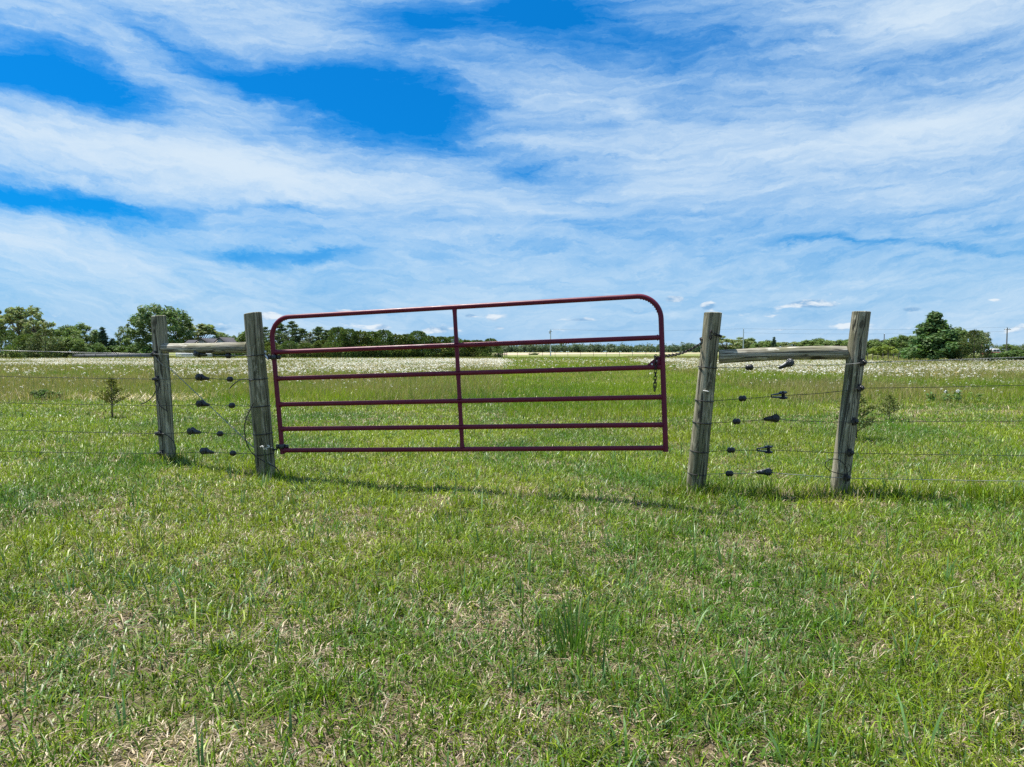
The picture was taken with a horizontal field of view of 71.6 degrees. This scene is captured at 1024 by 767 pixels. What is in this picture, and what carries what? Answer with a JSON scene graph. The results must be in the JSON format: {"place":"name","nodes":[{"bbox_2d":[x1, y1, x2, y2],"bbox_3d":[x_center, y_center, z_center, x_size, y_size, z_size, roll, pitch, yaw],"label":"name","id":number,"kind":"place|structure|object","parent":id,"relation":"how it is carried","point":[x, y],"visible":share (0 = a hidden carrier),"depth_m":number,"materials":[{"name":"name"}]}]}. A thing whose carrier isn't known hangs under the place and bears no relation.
{"place":"outdoors","nodes":[
{"label":"outdoors","id":0,"kind":"place"},
{"bbox_2d":[0,352,1023,766],"bbox_3d":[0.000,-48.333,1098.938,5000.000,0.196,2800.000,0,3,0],"label":"ground","id":1,"kind":"structure","parent":0,"point":[388,706],"depth_m":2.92,"materials":[{"name":"plant"}]},
{"bbox_2d":[0,311,19,355],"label":"leafy tree","id":2,"kind":"object","parent":1,"relation":"on","point":[5,327],"visible":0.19,"depth_m":149.84,"materials":[{"name":"green plant"}]},
{"bbox_2d":[0,329,22,357],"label":"cedar tree","id":3,"kind":"object","parent":1,"relation":"on","point":[4,333],"visible":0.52,"depth_m":117.02,"materials":[{"name":"green plant"}]},
{"bbox_2d":[0,305,48,342],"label":"leafy tree","id":4,"kind":"object","parent":1,"relation":"on","point":[16,315],"visible":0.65,"depth_m":144.56,"materials":[{"name":"green plant"}]},
{"bbox_2d":[2,333,52,357],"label":"cedar tree","id":5,"kind":"object","parent":1,"relation":"on","point":[22,338],"visible":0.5,"depth_m":112.30,"materials":[{"name":"green plant"}]},
{"bbox_2d":[22,313,55,343],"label":"leafy tree","id":6,"kind":"object","parent":1,"relation":"on","point":[29,323],"visible":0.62,"depth_m":139.37,"materials":[{"name":"green plant"}]},
{"bbox_2d":[21,328,67,357],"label":"cedar tree","id":7,"kind":"object","parent":1,"relation":"on","point":[50,334],"visible":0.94,"depth_m":110.97,"materials":[{"name":"green plant"}]},
{"bbox_2d":[29,389,62,399],"bbox_3d":[-11.118,0.289,17.009,0.662,0.324,0.827,0,3,0],"label":"juniper shrub","id":8,"kind":"object","parent":1,"relation":"on","point":[42,393],"visible":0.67,"depth_m":16.84,"materials":[{"name":"green plant"}]},
{"bbox_2d":[47,324,81,349],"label":"leafy tree","id":9,"kind":"object","parent":1,"relation":"on","point":[67,330],"visible":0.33,"depth_m":149.66,"materials":[{"name":"green plant"}]},
{"bbox_2d":[43,335,88,356],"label":"leafy tree","id":10,"kind":"object","parent":1,"relation":"on","point":[73,341],"visible":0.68,"depth_m":115.20,"materials":[{"name":"green plant"}]},
{"bbox_2d":[70,323,98,347],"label":"leafy tree","id":11,"kind":"object","parent":1,"relation":"on","point":[91,337],"visible":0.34,"depth_m":153.39,"materials":[{"name":"green plant"}]},
{"bbox_2d":[84,342,105,352],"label":"bush","id":12,"kind":"object","parent":1,"relation":"on","point":[97,347],"visible":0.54,"depth_m":137.50,"materials":[{"name":"green plant"}]},
{"bbox_2d":[94,327,109,346],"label":"spruce tree","id":13,"kind":"object","parent":1,"relation":"on","point":[102,338],"visible":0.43,"depth_m":144.44,"materials":[{"name":"green plant"}]},
{"bbox_2d":[72,353,151,357],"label":"panel fence","id":14,"kind":"object","parent":1,"relation":"on","point":[96,355],"visible":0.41,"depth_m":121.89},
{"bbox_2d":[103,345,121,352],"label":"bush","id":15,"kind":"object","parent":1,"relation":"on","point":[110,349],"visible":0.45,"depth_m":141.59,"materials":[{"name":"green plant"}]},
{"bbox_2d":[93,377,136,416],"bbox_3d":[-6.777,0.250,12.048,0.694,0.752,0.651,-2,3,-40],"label":"seedling tree","id":16,"kind":"object","parent":1,"relation":"on","point":[111,393],"visible":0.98,"depth_m":11.99,"materials":[{"name":"green plant"}]},
{"bbox_2d":[113,336,132,345],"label":"leafy tree","id":17,"kind":"object","parent":1,"relation":"on","point":[125,340],"visible":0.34,"depth_m":149.38,"materials":[{"name":"green plant"}]},
{"bbox_2d":[114,324,135,346],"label":"leafy tree","id":18,"kind":"object","parent":1,"relation":"on","point":[121,329],"visible":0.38,"depth_m":150.73,"materials":[{"name":"green plant"}]},
{"bbox_2d":[117,342,152,352],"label":"bush","id":19,"kind":"object","parent":1,"relation":"on","point":[124,349],"visible":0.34,"depth_m":138.06,"materials":[{"name":"green plant"}]},
{"bbox_2d":[131,345,152,356],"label":"bush","id":20,"kind":"object","parent":1,"relation":"on","point":[142,349],"visible":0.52,"depth_m":129.92,"materials":[{"name":"green plant"}]},
{"bbox_2d":[124,302,194,346],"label":"leafy tree","id":21,"kind":"object","parent":1,"relation":"on","point":[141,319],"visible":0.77,"depth_m":133.53,"materials":[{"name":"green plant"}]},
{"bbox_2d":[151,315,175,458],"bbox_3d":[-3.633,0.176,7.416,0.155,1.766,0.159,-3,3,0],"label":"fence post","id":22,"kind":"object","parent":1,"relation":"on","point":[161,371],"visible":0.73,"depth_m":7.35,"materials":[{"name":"grey wood"}]},
{"bbox_2d":[176,353,212,356],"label":"panel fence","id":23,"kind":"object","parent":1,"relation":"on","point":[190,355],"visible":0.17,"depth_m":125.90,"materials":[{"name":"white paint"}]},
{"bbox_2d":[176,322,224,342],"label":"leafy tree","id":24,"kind":"object","parent":1,"relation":"on","point":[205,329],"visible":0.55,"depth_m":162.83,"materials":[{"name":"green plant"}]},
{"bbox_2d":[185,337,236,356],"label":"house","id":25,"kind":"structure","parent":1,"relation":"on","point":[214,340],"depth_m":142.77,"materials":[{"name":"grey"}]},
{"bbox_2d":[209,333,235,338],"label":"leafy tree","id":26,"kind":"object","parent":1,"relation":"on","point":[221,335],"visible":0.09,"depth_m":163.51,"materials":[{"name":"green plant"}]},
{"bbox_2d":[210,353,246,356],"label":"bush","id":27,"kind":"object","parent":1,"relation":"on","point":[224,354],"visible":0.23,"depth_m":126.26,"materials":[{"name":"green plant"}]},
{"bbox_2d":[235,331,264,341],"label":"leafy tree","id":28,"kind":"object","parent":1,"relation":"on","point":[240,338],"visible":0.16,"depth_m":147.49,"materials":[{"name":"green plant"}]},
{"bbox_2d":[244,312,277,477],"bbox_3d":[-2.311,0.226,6.619,0.234,1.780,0.170,-4,3,0],"label":"fence post","id":29,"kind":"object","parent":1,"relation":"on","point":[258,389],"visible":0.81,"depth_m":6.55,"materials":[{"name":"grey wood"}]},
{"bbox_2d":[0,350,265,355],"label":"fence wire","id":30,"kind":"object","parent":29,"relation":"attached to","point":[131,353],"visible":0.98,"depth_m":7.30,"materials":[{"name":"metal"}]},
{"bbox_2d":[1,376,267,379],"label":"fence wire","id":31,"kind":"object","parent":29,"relation":"attached to","point":[125,378],"visible":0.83,"depth_m":7.32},
{"bbox_2d":[195,373,209,380],"bbox_3d":[-3.059,-0.062,7.027,0.144,0.078,0.075,0,3,0],"label":"wire tensioner","id":32,"kind":"object","parent":31,"relation":"attached to","point":[199,377],"visible":1,"depth_m":7.00,"materials":[{"name":"black plastic"}]},
{"bbox_2d":[0,451,274,455],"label":"fence wire","id":33,"kind":"object","parent":29,"relation":"attached to","point":[139,453],"visible":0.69,"depth_m":7.34,"materials":[{"name":"metal"}]},
{"bbox_2d":[199,447,213,454],"bbox_3d":[-3.012,0.667,7.020,0.144,0.078,0.075,0,3,0],"label":"wire tensioner","id":34,"kind":"object","parent":33,"relation":"attached to","point":[205,450],"visible":1,"depth_m":6.99,"materials":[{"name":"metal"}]},
{"bbox_2d":[11,430,272,434],"bbox_3d":[-4.930,0.473,7.306,5.553,0.096,0.524,0,3,11],"label":"fence wire","id":35,"kind":"object","parent":29,"relation":"attached to","point":[131,433],"visible":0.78,"depth_m":7.33,"materials":[{"name":"metal"}]},
{"bbox_2d":[186,427,200,434],"bbox_3d":[-3.187,0.476,7.124,0.144,0.078,0.075,0,3,0],"label":"wire tensioner","id":36,"kind":"object","parent":35,"relation":"attached to","point":[191,430],"visible":1,"depth_m":7.10,"materials":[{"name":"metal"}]},
{"bbox_2d":[23,403,270,407],"bbox_3d":[-4.930,0.190,7.307,5.522,0.085,0.551,1,3,11],"label":"fence wire","id":37,"kind":"object","parent":29,"relation":"attached to","point":[143,405],"visible":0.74,"depth_m":7.34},
{"bbox_2d":[195,400,208,406],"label":"wire tensioner","id":38,"kind":"object","parent":37,"relation":"attached to","point":[200,403],"visible":1,"depth_m":7.01,"materials":[{"name":"black plastic"}]},
{"bbox_2d":[160,342,246,353],"bbox_3d":[-3.018,-0.351,6.992,1.375,0.114,0.107,1,35,32],"label":"brace rail","id":39,"kind":"object","parent":29,"relation":"attached to","point":[229,347],"visible":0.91,"depth_m":6.92,"materials":[{"name":"grey wood"}]},
{"bbox_2d":[154,355,270,463],"bbox_3d":[-2.929,0.223,6.972,1.661,1.014,0.102,1,3,29],"label":"brace wire","id":40,"kind":"object","parent":29,"relation":"attached to","point":[202,399],"visible":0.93,"depth_m":7.09,"materials":[{"name":"metal"}]},
{"bbox_2d":[244,403,280,475],"bbox_3d":[-2.282,0.525,6.500,0.341,0.698,0.010,0,3,0],"label":"jumper cable","id":41,"kind":"object","parent":29,"relation":"attached to","point":[248,446],"visible":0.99,"depth_m":6.50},
{"bbox_2d":[268,294,668,453],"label":"farm gate","id":42,"kind":"structure","parent":29,"relation":"attached to","point":[456,345],"depth_m":6.15,"materials":[{"name":"metal"}]},
{"bbox_2d":[264,342,285,356],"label":"cedar tree","id":43,"kind":"object","parent":1,"relation":"on","point":[267,344],"visible":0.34,"depth_m":120.81,"materials":[{"name":"green plant"}]},
{"bbox_2d":[263,322,290,354],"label":"pine tree","id":44,"kind":"object","parent":1,"relation":"on","point":[281,327],"visible":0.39,"depth_m":129.11,"materials":[{"name":"green plant"}]},
{"bbox_2d":[275,321,305,354],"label":"pine tree","id":45,"kind":"object","parent":1,"relation":"on","point":[294,329],"visible":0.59,"depth_m":127.23,"materials":[{"name":"green plant"}]},
{"bbox_2d":[277,341,304,357],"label":"cedar tree","id":46,"kind":"object","parent":1,"relation":"on","point":[288,344],"visible":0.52,"depth_m":119.81,"materials":[{"name":"green plant"}]},
{"bbox_2d":[293,329,308,348],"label":"pine tree","id":47,"kind":"object","parent":1,"relation":"on","point":[302,331],"visible":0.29,"depth_m":129.35,"materials":[{"name":"green plant"}]},
{"bbox_2d":[289,343,319,357],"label":"cedar tree","id":48,"kind":"object","parent":1,"relation":"on","point":[303,346],"visible":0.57,"depth_m":119.11,"materials":[{"name":"green plant"}]},
{"bbox_2d":[300,333,315,348],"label":"pine tree","id":49,"kind":"object","parent":1,"relation":"on","point":[310,337],"visible":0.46,"depth_m":123.42,"materials":[{"name":"green plant"}]},
{"bbox_2d":[301,326,324,355],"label":"pine tree","id":50,"kind":"object","parent":1,"relation":"on","point":[318,330],"visible":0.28,"depth_m":125.32,"materials":[{"name":"green plant"}]},
{"bbox_2d":[307,339,333,357],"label":"cedar tree","id":51,"kind":"object","parent":1,"relation":"on","point":[319,343],"visible":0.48,"depth_m":118.67,"materials":[{"name":"green plant"}]},
{"bbox_2d":[312,330,336,341],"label":"pine tree","id":52,"kind":"object","parent":1,"relation":"on","point":[324,333],"visible":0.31,"depth_m":123.11,"materials":[{"name":"green plant"}]},
{"bbox_2d":[322,327,357,357],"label":"cedar tree","id":53,"kind":"object","parent":1,"relation":"on","point":[333,332],"visible":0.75,"depth_m":114.55,"materials":[{"name":"green plant"}]},
{"bbox_2d":[330,328,365,357],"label":"cedar tree","id":54,"kind":"object","parent":1,"relation":"on","point":[353,332],"visible":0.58,"depth_m":115.71,"materials":[{"name":"green plant"}]},
{"bbox_2d":[344,330,378,357],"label":"cedar tree","id":55,"kind":"object","parent":1,"relation":"on","point":[360,334],"visible":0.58,"depth_m":116.80,"materials":[{"name":"green plant"}]},
{"bbox_2d":[362,331,390,357],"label":"cedar tree","id":56,"kind":"object","parent":1,"relation":"on","point":[376,336],"visible":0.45,"depth_m":117.87,"materials":[{"name":"green plant"}]},
{"bbox_2d":[368,329,402,357],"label":"cedar tree","id":57,"kind":"object","parent":1,"relation":"on","point":[386,333],"visible":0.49,"depth_m":119.11,"materials":[{"name":"green plant"}]},
{"bbox_2d":[380,333,414,357],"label":"cedar tree","id":58,"kind":"object","parent":1,"relation":"on","point":[397,339],"visible":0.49,"depth_m":120.00,"materials":[{"name":"green plant"}]},
{"bbox_2d":[392,333,425,356],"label":"cedar tree","id":59,"kind":"object","parent":1,"relation":"on","point":[411,339],"visible":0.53,"depth_m":121.21,"materials":[{"name":"green plant"}]},
{"bbox_2d":[403,330,437,357],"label":"cedar tree","id":60,"kind":"object","parent":1,"relation":"on","point":[420,334],"visible":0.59,"depth_m":122.29,"materials":[{"name":"green plant"}]},
{"bbox_2d":[415,335,450,357],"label":"cedar tree","id":61,"kind":"object","parent":1,"relation":"on","point":[433,340],"visible":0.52,"depth_m":123.32,"materials":[{"name":"green plant"}]},
{"bbox_2d":[422,336,454,357],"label":"cedar tree","id":62,"kind":"object","parent":1,"relation":"on","point":[441,339],"visible":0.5,"depth_m":124.62,"materials":[{"name":"green plant"}]},
{"bbox_2d":[438,336,469,356],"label":"cedar tree","id":63,"kind":"object","parent":1,"relation":"on","point":[452,341],"visible":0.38,"depth_m":125.40,"materials":[{"name":"green plant"}]},
{"bbox_2d":[447,339,485,356],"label":"cedar tree","id":64,"kind":"object","parent":1,"relation":"on","point":[470,349],"visible":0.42,"depth_m":126.31,"materials":[{"name":"green plant"}]},
{"bbox_2d":[465,339,492,356],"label":"cedar tree","id":65,"kind":"object","parent":1,"relation":"on","point":[484,349],"visible":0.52,"depth_m":127.45,"materials":[{"name":"green plant"}]},
{"bbox_2d":[479,338,503,357],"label":"cedar tree","id":66,"kind":"object","parent":1,"relation":"on","point":[499,351],"visible":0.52,"depth_m":129.16,"materials":[{"name":"green plant"}]},
{"bbox_2d":[3,388,1008,414],"bbox_3d":[-0.475,0.307,16.361,28.512,0.369,5.930,0,3,6],"label":"dry straw","id":67,"kind":"object","parent":1,"relation":"on","point":[182,396],"visible":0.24,"depth_m":16.62,"materials":[{"name":"plant"}]},
{"bbox_2d":[0,355,1023,420],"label":"meadow grass","id":68,"kind":"structure","parent":1,"relation":"on","point":[494,385],"depth_m":22.44,"materials":[{"name":"plant"}]},
{"bbox_2d":[0,357,1023,391],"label":"wildflowers","id":69,"kind":"object","parent":1,"relation":"on","point":[470,360],"visible":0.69,"depth_m":49.70,"materials":[{"name":"white plant"}]},
{"bbox_2d":[3,342,1023,351],"bbox_3d":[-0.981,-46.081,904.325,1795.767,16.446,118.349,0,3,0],"label":"distant wood","id":70,"kind":"object","parent":1,"relation":"on","point":[583,347],"visible":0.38,"depth_m":886.24,"materials":[{"name":"green plant"}]},
{"bbox_2d":[507,590,644,670],"bbox_3d":[0.245,0.981,2.864,0.539,0.268,0.493,0,3,0],"label":"grass clump","id":71,"kind":"object","parent":1,"relation":"on","point":[575,643],"visible":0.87,"depth_m":2.90,"materials":[{"name":"plant"}]},
{"bbox_2d":[686,312,721,493],"bbox_3d":[1.696,0.303,6.315,0.170,1.878,0.171,5,3,0],"label":"fence post","id":72,"kind":"object","parent":1,"relation":"on","point":[701,433],"visible":0.76,"depth_m":6.25,"materials":[{"name":"grey wood"}]},
{"bbox_2d":[653,330,721,391],"bbox_3d":[1.509,-0.202,6.052,0.900,0.520,0.196,-3,4,-44],"label":"chain","id":73,"kind":"object","parent":72,"relation":"hanging from","point":[680,353],"visible":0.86,"depth_m":6.02,"materials":[{"name":"metal"}]},
{"bbox_2d":[688,472,997,480],"bbox_3d":[3.552,0.779,5.824,4.109,0.120,0.174,1,3,15],"label":"fence wire","id":74,"kind":"object","parent":72,"relation":"attached to","point":[857,478],"visible":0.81,"depth_m":5.91,"materials":[{"name":"metal"}]},
{"bbox_2d":[756,468,772,475],"bbox_3d":[2.189,0.765,6.151,0.142,0.076,0.075,0,3,0],"label":"wire tensioner","id":75,"kind":"object","parent":74,"relation":"attached to","point":[768,472],"visible":0.99,"depth_m":6.13,"materials":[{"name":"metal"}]},
{"bbox_2d":[692,419,1003,423],"bbox_3d":[3.563,0.306,5.814,4.049,0.153,0.174,1,3,15],"label":"fence wire","id":76,"kind":"object","parent":72,"relation":"attached to","point":[831,422],"visible":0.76,"depth_m":5.90,"materials":[{"name":"metal"}]},
{"bbox_2d":[763,414,779,422],"bbox_3d":[2.239,0.298,6.123,0.136,0.084,0.073,1,3,17],"label":"wire tensioner","id":77,"kind":"object","parent":76,"relation":"attached to","point":[775,418],"visible":1,"depth_m":6.10,"materials":[{"name":"black plastic"}]},
{"bbox_2d":[689,449,1023,455],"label":"fence wire","id":78,"kind":"object","parent":72,"relation":"attached to","point":[858,453],"visible":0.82,"depth_m":5.91,"materials":[{"name":"metal"}]},
{"bbox_2d":[756,445,772,453],"bbox_3d":[2.189,0.570,6.140,0.138,0.074,0.076,0,3,0],"label":"wire tensioner","id":79,"kind":"object","parent":78,"relation":"attached to","point":[768,447],"visible":1,"depth_m":6.13,"materials":[{"name":"black plastic"}]},
{"bbox_2d":[694,385,1023,401],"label":"fence wire","id":80,"kind":"object","parent":72,"relation":"attached to","point":[854,389],"visible":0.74,"depth_m":5.92,"materials":[{"name":"metal"}]},
{"bbox_2d":[771,391,787,398],"bbox_3d":[2.300,0.100,6.105,0.135,0.074,0.082,2,3,32],"label":"wire tensioner","id":81,"kind":"object","parent":80,"relation":"attached to","point":[783,393],"visible":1,"depth_m":6.08,"materials":[{"name":"black plastic"}]},
{"bbox_2d":[698,357,1023,368],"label":"fence wire","id":82,"kind":"object","parent":72,"relation":"attached to","point":[875,362],"visible":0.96,"depth_m":5.83,"materials":[{"name":"metal"}]},
{"bbox_2d":[778,358,794,368],"bbox_3d":[2.346,-0.168,6.067,0.135,0.094,0.074,0,3,0],"label":"wire tensioner","id":83,"kind":"object","parent":82,"relation":"attached to","point":[789,362],"visible":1,"depth_m":6.05,"materials":[{"name":"metal"}]},
{"bbox_2d":[718,335,741,349],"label":"leafy tree","id":84,"kind":"object","parent":1,"relation":"on","point":[734,346],"visible":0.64,"depth_m":228.98,"materials":[{"name":"green plant"}]},
{"bbox_2d":[727,337,753,348],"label":"leafy tree","id":85,"kind":"object","parent":1,"relation":"on","point":[741,341],"visible":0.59,"depth_m":235.83,"materials":[{"name":"green plant"}]},
{"bbox_2d":[739,338,762,348],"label":"leafy tree","id":86,"kind":"object","parent":1,"relation":"on","point":[752,339],"visible":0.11,"depth_m":243.49,"materials":[{"name":"green plant"}]},
{"bbox_2d":[749,340,778,347],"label":"leafy tree","id":87,"kind":"object","parent":1,"relation":"on","point":[765,343],"visible":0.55,"depth_m":227.14,"materials":[{"name":"green plant"}]},
{"bbox_2d":[776,341,804,346],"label":"leafy tree","id":88,"kind":"object","parent":1,"relation":"on","point":[785,344],"visible":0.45,"depth_m":235.87,"materials":[{"name":"green plant"}]},
{"bbox_2d":[795,338,832,345],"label":"leafy tree","id":89,"kind":"object","parent":1,"relation":"on","point":[817,342],"visible":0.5,"depth_m":228.06,"materials":[{"name":"green plant"}]},
{"bbox_2d":[833,339,847,345],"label":"leafy tree","id":90,"kind":"object","parent":1,"relation":"on","point":[840,342],"visible":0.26,"depth_m":229.89,"materials":[{"name":"green plant"}]},
{"bbox_2d":[829,311,870,496],"bbox_3d":[2.852,0.283,6.019,0.158,1.800,0.162,6,3,0],"label":"fence post","id":91,"kind":"object","parent":1,"relation":"on","point":[853,378],"visible":0.76,"depth_m":5.96,"materials":[{"name":"grey wood"}]},
{"bbox_2d":[719,346,848,363],"bbox_3d":[2.341,-0.253,6.140,1.061,0.131,0.121,-1,17,15],"label":"brace rail","id":92,"kind":"object","parent":91,"relation":"attached to","point":[786,353],"visible":0.98,"depth_m":6.09,"materials":[{"name":"grey wood"}]},
{"bbox_2d":[834,394,879,437],"bbox_3d":[4.662,0.444,9.578,0.587,0.729,0.537,1,3,25],"label":"juniper shrub","id":93,"kind":"object","parent":1,"relation":"on","point":[863,398],"visible":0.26,"depth_m":9.57,"materials":[{"name":"green plant"}]},
{"bbox_2d":[867,339,882,349],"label":"leafy tree","id":94,"kind":"object","parent":1,"relation":"on","point":[871,343],"visible":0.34,"depth_m":187.12,"materials":[{"name":"green plant"}]},
{"bbox_2d":[867,344,898,356],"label":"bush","id":95,"kind":"object","parent":1,"relation":"on","point":[886,350],"visible":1,"depth_m":111.53,"materials":[{"name":"green plant"}]},
{"bbox_2d":[877,394,902,419],"bbox_3d":[6.543,0.430,12.373,0.466,0.500,0.449,-1,3,-17],"label":"seedling tree","id":96,"kind":"object","parent":1,"relation":"on","point":[888,402],"visible":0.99,"depth_m":12.32,"materials":[{"name":"green plant"}]},
{"bbox_2d":[879,334,915,348],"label":"leafy tree","id":97,"kind":"object","parent":1,"relation":"on","point":[897,342],"visible":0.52,"depth_m":182.55,"materials":[{"name":"green plant"}]},
{"bbox_2d":[898,311,971,359],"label":"leafy tree","id":98,"kind":"object","parent":1,"relation":"on","point":[936,336],"visible":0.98,"depth_m":72.78,"materials":[{"name":"green plant"}]},
{"bbox_2d":[951,390,961,400],"bbox_3d":[10.386,0.292,16.489,0.320,0.310,0.291,-1,3,-17],"label":"milkweed plant","id":99,"kind":"object","parent":1,"relation":"on","point":[958,396],"visible":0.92,"depth_m":16.51,"materials":[{"name":"green plant"}]},
{"bbox_2d":[952,327,985,356],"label":"leafy tree","id":100,"kind":"object","parent":1,"relation":"on","point":[961,332],"visible":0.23,"depth_m":113.63,"materials":[{"name":"green plant"}]},
{"bbox_2d":[948,330,997,361],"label":"cedar tree","id":101,"kind":"object","parent":1,"relation":"on","point":[972,334],"visible":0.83,"depth_m":70.33,"materials":[{"name":"green plant"}]},
{"bbox_2d":[972,330,991,357],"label":"leafy tree","id":102,"kind":"object","parent":1,"relation":"on","point":[987,334],"visible":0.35,"depth_m":109.08,"materials":[{"name":"green plant"}]},
{"bbox_2d":[989,350,1023,360],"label":"bush","id":103,"kind":"object","parent":1,"relation":"on","point":[1010,353],"visible":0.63,"depth_m":74.52,"materials":[{"name":"green plant"}]},
{"bbox_2d":[1000,344,1021,351],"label":"leafy tree","id":104,"kind":"object","parent":1,"relation":"on","point":[1012,347],"visible":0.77,"depth_m":259.04,"materials":[{"name":"green plant"}]},
{"bbox_2d":[0,0,1023,351],"label":"sky","id":105,"kind":"structure","parent":0,"point":[774,167],"materials":[{"name":"blue"}]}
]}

